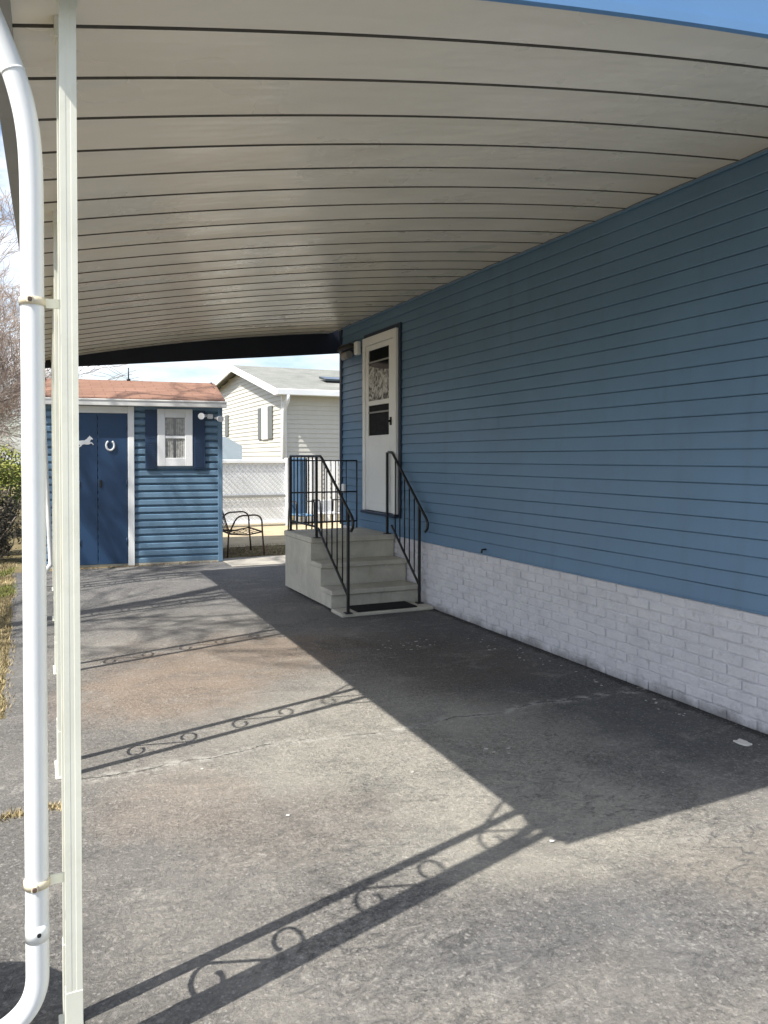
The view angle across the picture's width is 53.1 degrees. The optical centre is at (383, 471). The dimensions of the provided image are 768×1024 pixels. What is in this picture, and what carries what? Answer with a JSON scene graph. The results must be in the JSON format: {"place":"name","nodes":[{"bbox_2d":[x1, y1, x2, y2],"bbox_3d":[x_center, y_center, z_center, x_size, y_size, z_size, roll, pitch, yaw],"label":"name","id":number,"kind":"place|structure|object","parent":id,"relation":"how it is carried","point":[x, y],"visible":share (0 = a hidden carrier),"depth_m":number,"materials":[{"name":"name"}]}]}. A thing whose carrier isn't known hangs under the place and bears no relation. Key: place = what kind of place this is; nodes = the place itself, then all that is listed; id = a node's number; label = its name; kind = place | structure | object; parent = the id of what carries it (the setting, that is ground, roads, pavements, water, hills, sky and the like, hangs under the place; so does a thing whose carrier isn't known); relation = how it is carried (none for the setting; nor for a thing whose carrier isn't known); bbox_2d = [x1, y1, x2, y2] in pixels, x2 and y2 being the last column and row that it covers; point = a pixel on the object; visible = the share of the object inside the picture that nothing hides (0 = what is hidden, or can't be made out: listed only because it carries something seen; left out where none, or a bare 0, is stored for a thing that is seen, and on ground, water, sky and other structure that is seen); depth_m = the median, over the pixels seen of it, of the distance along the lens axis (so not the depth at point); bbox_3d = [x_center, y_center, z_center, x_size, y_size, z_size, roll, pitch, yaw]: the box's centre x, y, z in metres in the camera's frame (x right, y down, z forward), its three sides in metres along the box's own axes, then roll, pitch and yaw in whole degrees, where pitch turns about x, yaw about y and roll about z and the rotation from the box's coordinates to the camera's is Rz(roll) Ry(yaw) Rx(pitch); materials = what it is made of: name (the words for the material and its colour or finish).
{"place":"outdoors","nodes":[
{"label":"outdoors","id":0,"kind":"place"},
{"bbox_2d":[0,468,338,822],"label":"ground","id":1,"kind":"structure","parent":0,"point":[17,558],"depth_m":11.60,"materials":[{"name":"plant"}]},
{"bbox_2d":[0,420,17,508],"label":"brush","id":2,"kind":"object","parent":1,"relation":"on","point":[8,446],"visible":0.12,"depth_m":14.97,"materials":[{"name":"brown plant"}]},
{"bbox_2d":[0,567,19,679],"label":"green grass","id":3,"kind":"structure","parent":1,"relation":"on","point":[5,587],"depth_m":8.79,"materials":[{"name":"green plant"}]},
{"bbox_2d":[0,277,19,340],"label":"bare tree","id":4,"kind":"object","parent":1,"relation":"on","point":[1,321],"visible":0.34,"depth_m":23.39,"materials":[{"name":"grey plant"}]},
{"bbox_2d":[0,257,19,331],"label":"bare tree","id":5,"kind":"object","parent":1,"relation":"on","point":[9,283],"visible":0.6,"depth_m":17.42,"materials":[{"name":"grey plant"}]},
{"bbox_2d":[0,311,20,446],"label":"bare tree","id":6,"kind":"object","parent":1,"relation":"on","point":[13,380],"visible":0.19,"depth_m":23.69,"materials":[{"name":"brown plant"}]},
{"bbox_2d":[0,351,20,444],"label":"bare tree","id":7,"kind":"object","parent":1,"relation":"on","point":[6,410],"visible":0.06,"depth_m":24.01,"materials":[{"name":"brown plant"}]},
{"bbox_2d":[0,444,21,554],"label":"evergreen shrub","id":8,"kind":"object","parent":1,"relation":"on","point":[7,478],"visible":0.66,"depth_m":11.67,"materials":[{"name":"green plant"}]},
{"bbox_2d":[0,485,21,559],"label":"brown shrub","id":9,"kind":"object","parent":1,"relation":"on","point":[8,517],"visible":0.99,"depth_m":11.03,"materials":[{"name":"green plant"}]},
{"bbox_2d":[0,286,49,450],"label":"bare tree","id":10,"kind":"object","parent":1,"relation":"on","point":[11,299],"visible":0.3,"depth_m":20.93,"materials":[{"name":"grey plant"}]},
{"bbox_2d":[0,309,85,442],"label":"bare tree","id":11,"kind":"object","parent":1,"relation":"on","point":[16,399],"visible":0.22,"depth_m":18.02,"materials":[{"name":"brown plant"}]},
{"bbox_2d":[0,188,138,459],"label":"bare tree","id":12,"kind":"object","parent":1,"relation":"on","point":[4,371],"visible":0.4,"depth_m":15.31,"materials":[{"name":"grey plant"}]},
{"bbox_2d":[45,368,226,568],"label":"garden shed","id":13,"kind":"structure","parent":1,"relation":"on","point":[150,473],"depth_m":10.80,"materials":[{"name":"blue wood"}]},
{"bbox_2d":[79,413,97,564],"bbox_3d":[-4.064,0.243,10.518,0.276,2.076,0.029,0,1,-18],"label":"door","id":14,"kind":"structure","parent":13,"relation":"in","point":[88,486],"depth_m":10.52,"materials":[{"name":"blue paint"}]},
{"bbox_2d":[98,413,127,563],"bbox_3d":[-3.741,0.242,10.621,0.383,2.076,0.037,0,1,-18],"label":"door","id":15,"kind":"structure","parent":13,"relation":"in","point":[112,428],"depth_m":10.62,"materials":[{"name":"blue paint"}]},
{"bbox_2d":[157,409,192,465],"bbox_3d":[-2.953,-0.477,10.875,0.480,0.805,0.035,0,1,-18],"label":"window","id":16,"kind":"structure","parent":13,"relation":"in","point":[174,426],"depth_m":10.87,"materials":[{"name":"white paint"}]},
{"bbox_2d":[80,546,283,568],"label":"dead leaves","id":17,"kind":"object","parent":1,"relation":"on","point":[213,561],"visible":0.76,"depth_m":11.80,"materials":[{"name":"brown plant"}]},
{"bbox_2d":[223,511,264,557],"bbox_3d":[-2.313,0.881,12.036,0.704,0.820,0.824,0,1,-24],"label":"patio chair","id":18,"kind":"object","parent":1,"relation":"on","point":[228,530],"visible":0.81,"depth_m":11.79,"materials":[{"name":"black metal"}]},
{"bbox_2d":[337,147,767,734],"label":"blue house","id":19,"kind":"structure","parent":1,"relation":"on","point":[569,429],"depth_m":5.35,"materials":[{"name":"plastic"}]},
{"bbox_2d":[366,338,392,512],"bbox_3d":[-0.060,-0.501,8.707,0.070,1.910,0.758,0,1,-24],"label":"door","id":20,"kind":"structure","parent":19,"relation":"in","point":[379,356],"depth_m":8.71,"materials":[{"name":"white paint"}]},
{"bbox_2d":[0,124,338,464],"label":"sky","id":21,"kind":"structure","parent":0,"point":[203,371],"materials":[{"name":"white"}]},
{"bbox_2d":[222,437,241,459],"bbox_3d":[-3.622,0.201,17.690,0.580,1.980,0.600,0,1,-24],"label":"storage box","id":22,"kind":"object","parent":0,"point":[231,450],"visible":0.23,"depth_m":17.42,"materials":[{"name":"white plastic"}]},
{"bbox_2d":[223,555,284,565],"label":"path","id":23,"kind":"structure","parent":0,"point":[256,560],"depth_m":11.19,"materials":[{"name":"concrete"}]},
{"bbox_2d":[213,365,339,508],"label":"white house","id":24,"kind":"structure","parent":0,"point":[274,413],"depth_m":21.61,"materials":[{"name":"plastic"}]},
{"bbox_2d":[261,406,267,439],"bbox_3d":[-3.442,-1.393,22.198,0.044,0.950,0.590,0,1,-24],"label":"window","id":25,"kind":"structure","parent":24,"relation":"in","point":[264,410],"depth_m":22.13,"materials":[{"name":"white glass"}]},
{"bbox_2d":[223,522,340,547],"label":"sandy ground","id":26,"kind":"structure","parent":0,"point":[273,533],"depth_m":14.83,"materials":[{"name":"beige sand"}]},
{"bbox_2d":[223,458,287,525],"bbox_3d":[-3.444,0.463,16.466,2.941,1.500,0.105,0,1,-24],"label":"lattice fence","id":27,"kind":"object","parent":26,"relation":"on","point":[259,487],"visible":0.39,"depth_m":16.76,"materials":[{"name":"white paint"}]},
{"bbox_2d":[288,458,314,529],"bbox_3d":[-1.574,0.494,14.681,0.390,1.501,0.569,0,1,-24],"label":"sling chair","id":28,"kind":"object","parent":26,"relation":"on","point":[299,496],"visible":0.52,"depth_m":14.86,"materials":[{"name":"blue fabric"}]},
{"bbox_2d":[295,461,339,521],"bbox_3d":[-0.204,0.433,18.318,4.440,1.435,0.070,0,1,-24],"label":"picket fence","id":29,"kind":"object","parent":26,"relation":"on","point":[332,467],"visible":0.02,"depth_m":17.75,"materials":[{"name":"white paint"}]},
{"bbox_2d":[311,499,341,528],"bbox_3d":[-1.133,0.889,15.218,0.470,0.692,0.569,0,1,-24],"label":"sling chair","id":30,"kind":"object","parent":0,"point":[328,506],"visible":0.38,"depth_m":15.37,"materials":[{"name":"white fabric"}]},
{"bbox_2d":[0,561,767,1023],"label":"driveway","id":31,"kind":"structure","parent":0,"point":[232,717],"depth_m":3.13,"materials":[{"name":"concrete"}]},
{"bbox_2d":[284,451,433,617],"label":"concrete steps","id":32,"kind":"structure","parent":31,"relation":"on","point":[339,570],"depth_m":8.03,"materials":[{"name":"grey concrete"}]},
{"bbox_2d":[350,601,416,611],"bbox_3d":[-0.019,1.321,7.524,0.635,0.016,0.275,0,1,-24],"label":"doormat","id":33,"kind":"object","parent":32,"relation":"on","point":[380,606],"visible":0.91,"depth_m":7.48,"materials":[{"name":"black rubber"}]},
{"bbox_2d":[0,0,767,1023],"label":"carport","id":34,"kind":"object","parent":31,"relation":"on","point":[194,180],"visible":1,"depth_m":3.04,"materials":[{"name":"white metal"}]},
{"bbox_2d":[201,638,685,841],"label":"paint chips","id":35,"kind":"object","parent":31,"relation":"on","point":[522,740],"visible":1,"depth_m":4.73,"materials":[{"name":"paint"}]},
{"bbox_2d":[733,738,751,745],"bbox_3d":[1.882,1.422,4.034,0.060,0.008,0.084,0,1,-24],"label":"stone chip","id":36,"kind":"object","parent":31,"relation":"on","point":[742,742],"visible":1,"depth_m":4.02,"materials":[{"name":"white stone"}]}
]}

